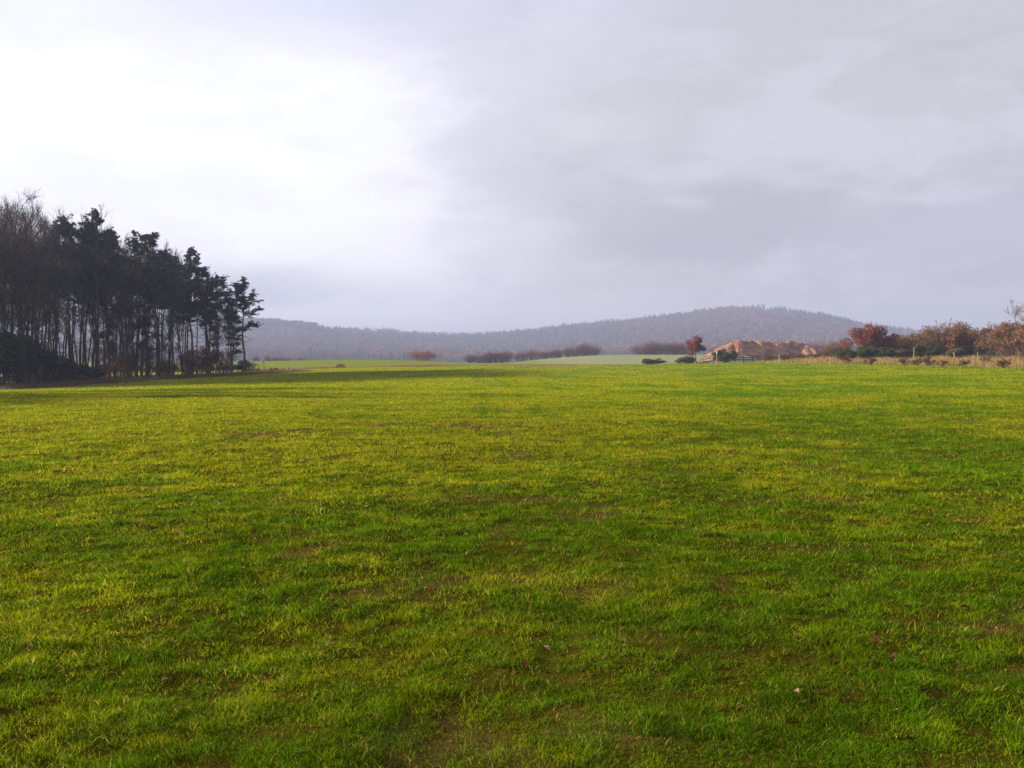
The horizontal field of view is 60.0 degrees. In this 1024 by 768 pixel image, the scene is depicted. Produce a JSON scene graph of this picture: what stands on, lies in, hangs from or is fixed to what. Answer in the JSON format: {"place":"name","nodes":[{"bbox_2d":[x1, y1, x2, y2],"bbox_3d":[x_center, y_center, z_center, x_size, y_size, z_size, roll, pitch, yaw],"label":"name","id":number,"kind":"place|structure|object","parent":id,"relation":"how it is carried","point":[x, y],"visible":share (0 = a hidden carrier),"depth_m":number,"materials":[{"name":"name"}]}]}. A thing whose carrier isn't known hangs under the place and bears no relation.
{"place":"outdoors","nodes":[
{"label":"outdoors","id":0,"kind":"place"},
{"bbox_2d":[0,315,1023,767],"bbox_3d":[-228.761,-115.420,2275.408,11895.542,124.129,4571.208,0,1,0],"label":"ground","id":1,"kind":"structure","parent":0,"point":[490,677],"depth_m":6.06,"materials":[{"name":"green plant"}]},
{"bbox_2d":[0,330,18,374],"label":"evergreen shrub","id":2,"kind":"object","parent":1,"relation":"on","point":[5,354],"visible":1,"depth_m":111.97,"materials":[{"name":"green plant"}]},
{"bbox_2d":[0,331,26,384],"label":"evergreen shrub","id":3,"kind":"object","parent":1,"relation":"on","point":[8,363],"visible":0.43,"depth_m":115.37,"materials":[{"name":"green plant"}]},
{"bbox_2d":[0,215,31,383],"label":"bare tree","id":4,"kind":"object","parent":1,"relation":"on","point":[8,285],"visible":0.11,"depth_m":124.81,"materials":[{"name":"brown plant"}]},
{"bbox_2d":[0,199,42,384],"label":"bare tree","id":5,"kind":"object","parent":1,"relation":"on","point":[4,264],"visible":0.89,"depth_m":113.81,"materials":[{"name":"brown plant"}]},
{"bbox_2d":[5,333,41,382],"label":"evergreen shrub","id":6,"kind":"object","parent":1,"relation":"on","point":[28,360],"visible":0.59,"depth_m":116.74,"materials":[{"name":"green plant"}]},
{"bbox_2d":[0,196,48,332],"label":"bare tree","id":7,"kind":"object","parent":1,"relation":"on","point":[11,326],"visible":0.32,"depth_m":123.18,"materials":[{"name":"brown plant"}]},
{"bbox_2d":[0,201,49,375],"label":"bare tree","id":8,"kind":"object","parent":1,"relation":"on","point":[17,317],"visible":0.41,"depth_m":120.86,"materials":[{"name":"brown plant"}]},
{"bbox_2d":[0,187,55,382],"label":"bare tree","id":9,"kind":"object","parent":1,"relation":"on","point":[16,281],"visible":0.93,"depth_m":115.36,"materials":[{"name":"brown plant"}]},
{"bbox_2d":[16,215,46,341],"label":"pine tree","id":10,"kind":"object","parent":1,"relation":"on","point":[33,274],"visible":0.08,"depth_m":129.65,"materials":[{"name":"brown plant"}]},
{"bbox_2d":[7,199,58,381],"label":"bare tree","id":11,"kind":"object","parent":1,"relation":"on","point":[28,278],"visible":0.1,"depth_m":133.48,"materials":[{"name":"brown plant"}]},
{"bbox_2d":[7,202,64,382],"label":"bare tree","id":12,"kind":"object","parent":1,"relation":"on","point":[33,269],"visible":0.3,"depth_m":126.56,"materials":[{"name":"brown plant"}]},
{"bbox_2d":[1,187,79,383],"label":"bare tree","id":13,"kind":"object","parent":1,"relation":"on","point":[41,273],"visible":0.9,"depth_m":118.39,"materials":[{"name":"brown plant"}]},
{"bbox_2d":[16,341,69,383],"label":"evergreen shrub","id":14,"kind":"object","parent":1,"relation":"on","point":[42,363],"visible":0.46,"depth_m":121.17,"materials":[{"name":"green plant"}]},
{"bbox_2d":[27,215,59,381],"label":"tree","id":15,"kind":"object","parent":1,"relation":"on","point":[44,277],"visible":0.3,"depth_m":128.41,"materials":[{"name":"brown plant"}]},
{"bbox_2d":[29,218,68,352],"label":"tree","id":16,"kind":"object","parent":1,"relation":"on","point":[62,313],"visible":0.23,"depth_m":140.67,"materials":[{"name":"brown plant"}]},
{"bbox_2d":[7,206,92,381],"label":"bare tree","id":17,"kind":"object","parent":1,"relation":"on","point":[53,242],"visible":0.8,"depth_m":123.71,"materials":[{"name":"brown plant"}]},
{"bbox_2d":[27,354,81,381],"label":"evergreen shrub","id":18,"kind":"object","parent":1,"relation":"on","point":[64,368],"visible":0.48,"depth_m":124.28,"materials":[{"name":"green plant"}]},
{"bbox_2d":[36,223,72,336],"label":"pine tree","id":19,"kind":"object","parent":1,"relation":"on","point":[54,297],"visible":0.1,"depth_m":148.78,"materials":[{"name":"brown plant"}]},
{"bbox_2d":[41,327,71,379],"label":"bare tree","id":20,"kind":"object","parent":1,"relation":"on","point":[53,334],"visible":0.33,"depth_m":127.08,"materials":[{"name":"brown plant"}]},
{"bbox_2d":[37,217,78,351],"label":"bare tree","id":21,"kind":"object","parent":1,"relation":"on","point":[49,315],"visible":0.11,"depth_m":135.35,"materials":[{"name":"brown plant"}]},
{"bbox_2d":[43,227,72,362],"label":"pine tree","id":22,"kind":"object","parent":1,"relation":"on","point":[64,265],"visible":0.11,"depth_m":145.87,"materials":[{"name":"green plant"}]},
{"bbox_2d":[40,241,79,359],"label":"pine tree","id":23,"kind":"object","parent":1,"relation":"on","point":[63,318],"visible":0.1,"depth_m":154.11,"materials":[{"name":"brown plant"}]},
{"bbox_2d":[52,239,85,379],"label":"pine tree","id":24,"kind":"object","parent":1,"relation":"on","point":[68,353],"visible":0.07,"depth_m":162.44,"materials":[{"name":"green plant"}]},
{"bbox_2d":[43,214,97,361],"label":"pine tree","id":25,"kind":"object","parent":1,"relation":"on","point":[70,231],"visible":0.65,"depth_m":129.40,"materials":[{"name":"green plant"}]},
{"bbox_2d":[57,218,87,364],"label":"tree","id":26,"kind":"object","parent":1,"relation":"on","point":[74,292],"visible":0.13,"depth_m":138.43,"materials":[{"name":"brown plant"}]},
{"bbox_2d":[63,269,86,377],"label":"pine tree","id":27,"kind":"object","parent":1,"relation":"on","point":[82,351],"visible":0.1,"depth_m":177.46,"materials":[{"name":"green plant"}]},
{"bbox_2d":[65,295,86,378],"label":"pine tree","id":28,"kind":"object","parent":1,"relation":"on","point":[74,322],"visible":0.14,"depth_m":166.66,"materials":[{"name":"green plant"}]},
{"bbox_2d":[64,245,92,379],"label":"pine tree","id":29,"kind":"object","parent":1,"relation":"on","point":[81,331],"visible":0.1,"depth_m":157.49,"materials":[{"name":"green plant"}]},
{"bbox_2d":[59,361,99,380],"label":"evergreen shrub","id":30,"kind":"object","parent":1,"relation":"on","point":[74,374],"visible":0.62,"depth_m":127.84,"materials":[{"name":"green plant"}]},
{"bbox_2d":[59,204,114,377],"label":"tree","id":31,"kind":"object","parent":1,"relation":"on","point":[85,355],"visible":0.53,"depth_m":133.81,"materials":[{"name":"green plant"}]},
{"bbox_2d":[44,222,137,377],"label":"pine tree","id":32,"kind":"object","parent":1,"relation":"on","point":[105,283],"visible":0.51,"depth_m":134.82,"materials":[{"name":"green plant"}]},
{"bbox_2d":[77,366,105,379],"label":"evergreen shrub","id":33,"kind":"object","parent":1,"relation":"on","point":[93,376],"visible":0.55,"depth_m":133.32,"materials":[{"name":"green plant"}]},
{"bbox_2d":[79,231,104,366],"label":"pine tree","id":34,"kind":"object","parent":1,"relation":"on","point":[94,326],"visible":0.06,"depth_m":153.39,"materials":[{"name":"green plant"}]},
{"bbox_2d":[73,231,114,351],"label":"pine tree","id":35,"kind":"object","parent":1,"relation":"on","point":[91,310],"visible":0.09,"depth_m":142.21,"materials":[{"name":"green plant"}]},
{"bbox_2d":[68,208,126,379],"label":"pine tree","id":36,"kind":"object","parent":1,"relation":"on","point":[104,271],"visible":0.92,"depth_m":132.70,"materials":[{"name":"green plant"}]},
{"bbox_2d":[87,226,123,378],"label":"pine tree","id":37,"kind":"object","parent":1,"relation":"on","point":[116,237],"visible":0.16,"depth_m":140.20,"materials":[{"name":"green plant"}]},
{"bbox_2d":[81,229,134,377],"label":"pine tree","id":38,"kind":"object","parent":1,"relation":"on","point":[108,342],"visible":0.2,"depth_m":147.91,"materials":[{"name":"green plant"}]},
{"bbox_2d":[99,361,122,379],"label":"beech shrub","id":39,"kind":"object","parent":1,"relation":"on","point":[113,368],"visible":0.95,"depth_m":136.76,"materials":[{"name":"brown plant"}]},
{"bbox_2d":[99,311,133,378],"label":"bare tree","id":40,"kind":"object","parent":1,"relation":"on","point":[111,347],"visible":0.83,"depth_m":144.78,"materials":[{"name":"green plant"}]},
{"bbox_2d":[108,241,139,377],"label":"tree","id":41,"kind":"object","parent":1,"relation":"on","point":[115,294],"visible":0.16,"depth_m":144.05,"materials":[{"name":"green plant"}]},
{"bbox_2d":[115,323,133,367],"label":"bare tree","id":42,"kind":"object","parent":1,"relation":"on","point":[125,347],"visible":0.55,"depth_m":150.85,"materials":[{"name":"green plant"}]},
{"bbox_2d":[104,231,145,377],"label":"bare tree","id":43,"kind":"object","parent":1,"relation":"on","point":[124,303],"visible":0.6,"depth_m":141.84,"materials":[{"name":"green plant"}]},
{"bbox_2d":[118,358,140,378],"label":"beech shrub","id":44,"kind":"object","parent":1,"relation":"on","point":[130,367],"visible":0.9,"depth_m":141.73,"materials":[{"name":"brown plant"}]},
{"bbox_2d":[120,316,148,364],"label":"bare tree","id":45,"kind":"object","parent":1,"relation":"on","point":[129,337],"visible":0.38,"depth_m":155.66,"materials":[{"name":"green plant"}]},
{"bbox_2d":[105,230,167,376],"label":"pine tree","id":46,"kind":"object","parent":1,"relation":"on","point":[145,322],"visible":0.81,"depth_m":147.15,"materials":[{"name":"green plant"}]},
{"bbox_2d":[122,312,157,375],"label":"bare tree","id":47,"kind":"object","parent":1,"relation":"on","point":[141,358],"visible":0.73,"depth_m":147.92,"materials":[{"name":"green plant"}]},
{"bbox_2d":[134,327,156,375],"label":"bare tree","id":48,"kind":"object","parent":1,"relation":"on","point":[145,336],"visible":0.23,"depth_m":157.78,"materials":[{"name":"plant"}]},
{"bbox_2d":[132,253,159,375],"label":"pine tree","id":49,"kind":"object","parent":1,"relation":"on","point":[146,300],"visible":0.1,"depth_m":159.31,"materials":[{"name":"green plant"}]},
{"bbox_2d":[133,360,159,376],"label":"beech shrub","id":50,"kind":"object","parent":1,"relation":"on","point":[149,368],"visible":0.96,"depth_m":146.96,"materials":[{"name":"brown plant"}]},
{"bbox_2d":[131,244,172,376],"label":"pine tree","id":51,"kind":"object","parent":1,"relation":"on","point":[150,291],"visible":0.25,"depth_m":151.97,"materials":[{"name":"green plant"}]},
{"bbox_2d":[118,232,194,375],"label":"pine tree","id":52,"kind":"object","parent":1,"relation":"on","point":[170,284],"visible":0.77,"depth_m":150.73,"materials":[{"name":"green plant"}]},
{"bbox_2d":[0,369,316,389],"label":"dry grass","id":53,"kind":"structure","parent":1,"relation":"on","point":[83,382],"depth_m":132.10,"materials":[{"name":"plant"}]},
{"bbox_2d":[154,362,173,375],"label":"beech shrub","id":54,"kind":"object","parent":1,"relation":"on","point":[166,366],"visible":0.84,"depth_m":152.74,"materials":[{"name":"brown plant"}]},
{"bbox_2d":[142,240,188,375],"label":"bare tree","id":55,"kind":"object","parent":1,"relation":"on","point":[170,322],"visible":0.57,"depth_m":156.21,"materials":[{"name":"plant"}]},
{"bbox_2d":[157,262,189,359],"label":"tree","id":56,"kind":"object","parent":1,"relation":"on","point":[169,317],"visible":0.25,"depth_m":164.71,"materials":[{"name":"plant"}]},
{"bbox_2d":[161,254,187,373],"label":"pine tree","id":57,"kind":"object","parent":1,"relation":"on","point":[177,260],"visible":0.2,"depth_m":171.24,"materials":[{"name":"green plant"}]},
{"bbox_2d":[158,266,195,373],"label":"pine tree","id":58,"kind":"object","parent":1,"relation":"on","point":[176,309],"visible":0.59,"depth_m":162.53,"materials":[{"name":"plant"}]},
{"bbox_2d":[174,271,203,374],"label":"pine tree","id":59,"kind":"object","parent":1,"relation":"on","point":[188,316],"visible":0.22,"depth_m":174.76,"materials":[{"name":"green plant"}]},
{"bbox_2d":[169,257,210,373],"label":"pine tree","id":60,"kind":"object","parent":1,"relation":"on","point":[191,316],"visible":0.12,"depth_m":183.32,"materials":[{"name":"green plant"}]},
{"bbox_2d":[176,350,204,374],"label":"beech shrub","id":61,"kind":"object","parent":1,"relation":"on","point":[191,361],"visible":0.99,"depth_m":162.02,"materials":[{"name":"brown plant"}]},
{"bbox_2d":[175,246,217,373],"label":"pine tree","id":62,"kind":"object","parent":1,"relation":"on","point":[193,291],"visible":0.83,"depth_m":167.81,"materials":[{"name":"green plant"}]},
{"bbox_2d":[185,266,208,372],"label":"pine tree","id":63,"kind":"object","parent":1,"relation":"on","point":[197,340],"visible":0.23,"depth_m":172.68,"materials":[{"name":"green plant"}]},
{"bbox_2d":[185,355,212,374],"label":"beech shrub","id":64,"kind":"object","parent":1,"relation":"on","point":[204,361],"visible":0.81,"depth_m":165.82,"materials":[{"name":"brown plant"}]},
{"bbox_2d":[187,346,224,373],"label":"beech shrub","id":65,"kind":"object","parent":1,"relation":"on","point":[215,358],"visible":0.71,"depth_m":170.12,"materials":[{"name":"brown plant"}]},
{"bbox_2d":[172,266,240,373],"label":"pine tree","id":66,"kind":"object","parent":1,"relation":"on","point":[208,314],"visible":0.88,"depth_m":170.02,"materials":[{"name":"green plant"}]},
{"bbox_2d":[198,274,220,353],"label":"pine tree","id":67,"kind":"object","parent":1,"relation":"on","point":[209,326],"visible":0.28,"depth_m":183.63,"materials":[{"name":"green plant"}]},
{"bbox_2d":[208,272,230,372],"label":"pine tree","id":68,"kind":"object","parent":1,"relation":"on","point":[222,285],"visible":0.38,"depth_m":177.76,"materials":[{"name":"green plant"}]},
{"bbox_2d":[210,335,228,372],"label":"bare tree","id":69,"kind":"object","parent":1,"relation":"on","point":[216,345],"visible":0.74,"depth_m":176.91,"materials":[{"name":"plant"}]},
{"bbox_2d":[209,277,232,372],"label":"pine tree","id":70,"kind":"object","parent":1,"relation":"on","point":[217,325],"visible":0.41,"depth_m":175.80,"materials":[{"name":"plant"}]},
{"bbox_2d":[207,287,234,372],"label":"pine tree","id":71,"kind":"object","parent":1,"relation":"on","point":[220,327],"visible":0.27,"depth_m":183.09,"materials":[{"name":"plant"}]},
{"bbox_2d":[219,296,237,370],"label":"pine tree","id":72,"kind":"object","parent":1,"relation":"on","point":[228,322],"visible":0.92,"depth_m":179.83,"materials":[{"name":"green plant"}]},
{"bbox_2d":[219,329,240,367],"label":"bare tree","id":73,"kind":"object","parent":1,"relation":"on","point":[225,338],"visible":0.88,"depth_m":180.15,"materials":[{"name":"plant"}]},
{"bbox_2d":[218,281,250,371],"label":"pine tree","id":74,"kind":"object","parent":1,"relation":"on","point":[240,289],"visible":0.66,"depth_m":183.80,"materials":[{"name":"green plant"}]},
{"bbox_2d":[224,276,263,371],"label":"pine tree","id":75,"kind":"object","parent":1,"relation":"on","point":[248,306],"visible":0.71,"depth_m":186.54,"materials":[{"name":"green plant"}]},
{"bbox_2d":[233,359,257,371],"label":"evergreen shrub","id":76,"kind":"object","parent":1,"relation":"on","point":[239,366],"visible":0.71,"depth_m":192.43,"materials":[{"name":"green plant"}]},
{"bbox_2d":[407,350,441,360],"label":"round bush","id":77,"kind":"object","parent":1,"relation":"on","point":[425,355],"visible":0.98,"depth_m":343.85,"materials":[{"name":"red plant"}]},
{"bbox_2d":[257,362,709,369],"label":"dry grass","id":78,"kind":"structure","parent":1,"relation":"on","point":[439,366],"depth_m":237.72,"materials":[{"name":"brown plant"}]},
{"bbox_2d":[0,305,1019,362],"bbox_3d":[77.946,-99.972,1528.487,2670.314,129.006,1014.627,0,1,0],"label":"forest","id":79,"kind":"object","parent":1,"relation":"on","point":[391,344],"visible":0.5,"depth_m":1522.26,"materials":[{"name":"grey plant"}]},
{"bbox_2d":[576,341,593,355],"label":"hedge bush","id":80,"kind":"object","parent":1,"relation":"on","point":[586,352],"visible":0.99,"depth_m":388.91,"materials":[{"name":"brown plant"}]},
{"bbox_2d":[641,358,666,364],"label":"broom bush","id":81,"kind":"object","parent":1,"relation":"on","point":[649,361],"visible":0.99,"depth_m":185.01,"materials":[{"name":"green plant"}]},
{"bbox_2d":[674,356,695,363],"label":"scrub bush","id":82,"kind":"object","parent":1,"relation":"on","point":[687,359],"visible":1,"depth_m":194.60,"materials":[{"name":"green plant"}]},
{"bbox_2d":[685,335,706,362],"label":"red tree","id":83,"kind":"object","parent":1,"relation":"on","point":[695,346],"visible":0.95,"depth_m":201.22,"materials":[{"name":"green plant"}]},
{"bbox_2d":[711,349,738,362],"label":"broom bush","id":84,"kind":"object","parent":1,"relation":"on","point":[725,356],"visible":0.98,"depth_m":177.12,"materials":[{"name":"green plant"}]},
{"bbox_2d":[698,340,834,361],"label":"earth mound","id":85,"kind":"object","parent":1,"relation":"on","point":[750,348],"visible":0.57,"depth_m":285.70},
{"bbox_2d":[825,341,853,358],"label":"brown bush","id":86,"kind":"object","parent":1,"relation":"on","point":[829,348],"visible":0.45,"depth_m":169.02,"materials":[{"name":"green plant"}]},
{"bbox_2d":[829,348,856,358],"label":"broom bush","id":87,"kind":"object","parent":1,"relation":"on","point":[839,352],"visible":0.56,"depth_m":145.28,"materials":[{"name":"green plant"}]},
{"bbox_2d":[848,345,879,360],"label":"broom bush","id":88,"kind":"object","parent":1,"relation":"on","point":[865,351],"visible":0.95,"depth_m":142.21,"materials":[{"name":"green plant"}]},
{"bbox_2d":[839,324,897,348],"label":"red bush","id":89,"kind":"object","parent":1,"relation":"on","point":[868,336],"visible":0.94,"depth_m":156.47,"materials":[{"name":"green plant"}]},
{"bbox_2d":[875,347,897,359],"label":"broom bush","id":90,"kind":"object","parent":1,"relation":"on","point":[883,352],"visible":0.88,"depth_m":145.05,"materials":[{"name":"green plant"}]},
{"bbox_2d":[756,353,1023,368],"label":"dry grass","id":91,"kind":"structure","parent":1,"relation":"on","point":[1017,362],"depth_m":128.64,"materials":[{"name":"beige plant"}]},
{"bbox_2d":[883,334,911,350],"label":"brown bush","id":92,"kind":"object","parent":1,"relation":"on","point":[897,346],"visible":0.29,"depth_m":158.77,"materials":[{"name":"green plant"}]},
{"bbox_2d":[895,348,912,358],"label":"scrub bush","id":93,"kind":"object","parent":1,"relation":"on","point":[904,353],"visible":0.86,"depth_m":147.00,"materials":[{"name":"green plant"}]},
{"bbox_2d":[898,332,947,352],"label":"brown bush","id":94,"kind":"object","parent":1,"relation":"on","point":[916,339],"visible":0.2,"depth_m":158.54,"materials":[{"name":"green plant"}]},
{"bbox_2d":[911,342,942,357],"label":"broom bush","id":95,"kind":"object","parent":1,"relation":"on","point":[921,350],"visible":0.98,"depth_m":143.87,"materials":[{"name":"green plant"}]},
{"bbox_2d":[916,320,977,355],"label":"brown bush","id":96,"kind":"object","parent":1,"relation":"on","point":[952,337],"visible":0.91,"depth_m":150.98,"materials":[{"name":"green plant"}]},
{"bbox_2d":[944,347,967,357],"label":"scrub bush","id":97,"kind":"object","parent":1,"relation":"on","point":[958,352],"visible":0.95,"depth_m":144.96,"materials":[{"name":"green plant"}]},
{"bbox_2d":[963,335,991,355],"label":"scrub bush","id":98,"kind":"object","parent":1,"relation":"on","point":[971,350],"visible":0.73,"depth_m":149.14,"materials":[{"name":"green plant"}]},
{"bbox_2d":[967,325,1004,356],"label":"brown bush","id":99,"kind":"object","parent":1,"relation":"on","point":[984,330],"visible":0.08,"depth_m":153.59,"materials":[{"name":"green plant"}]},
{"bbox_2d":[974,320,1023,357],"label":"brown bush","id":100,"kind":"object","parent":1,"relation":"on","point":[1004,332],"visible":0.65,"depth_m":139.42,"materials":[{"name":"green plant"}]},
{"bbox_2d":[976,331,1021,357],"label":"brown bush","id":101,"kind":"object","parent":1,"relation":"on","point":[990,350],"visible":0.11,"depth_m":145.54,"materials":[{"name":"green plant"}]},
{"bbox_2d":[999,322,1023,355],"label":"brown bush","id":102,"kind":"object","parent":1,"relation":"on","point":[1013,342],"visible":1,"depth_m":133.91,"materials":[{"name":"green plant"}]},
{"bbox_2d":[1004,299,1023,322],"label":"bare tree","id":103,"kind":"object","parent":1,"relation":"on","point":[1017,311],"visible":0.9,"depth_m":150.37,"materials":[{"name":"plant"}]},
{"bbox_2d":[0,0,1023,334],"label":"sky","id":104,"kind":"structure","parent":0,"point":[436,166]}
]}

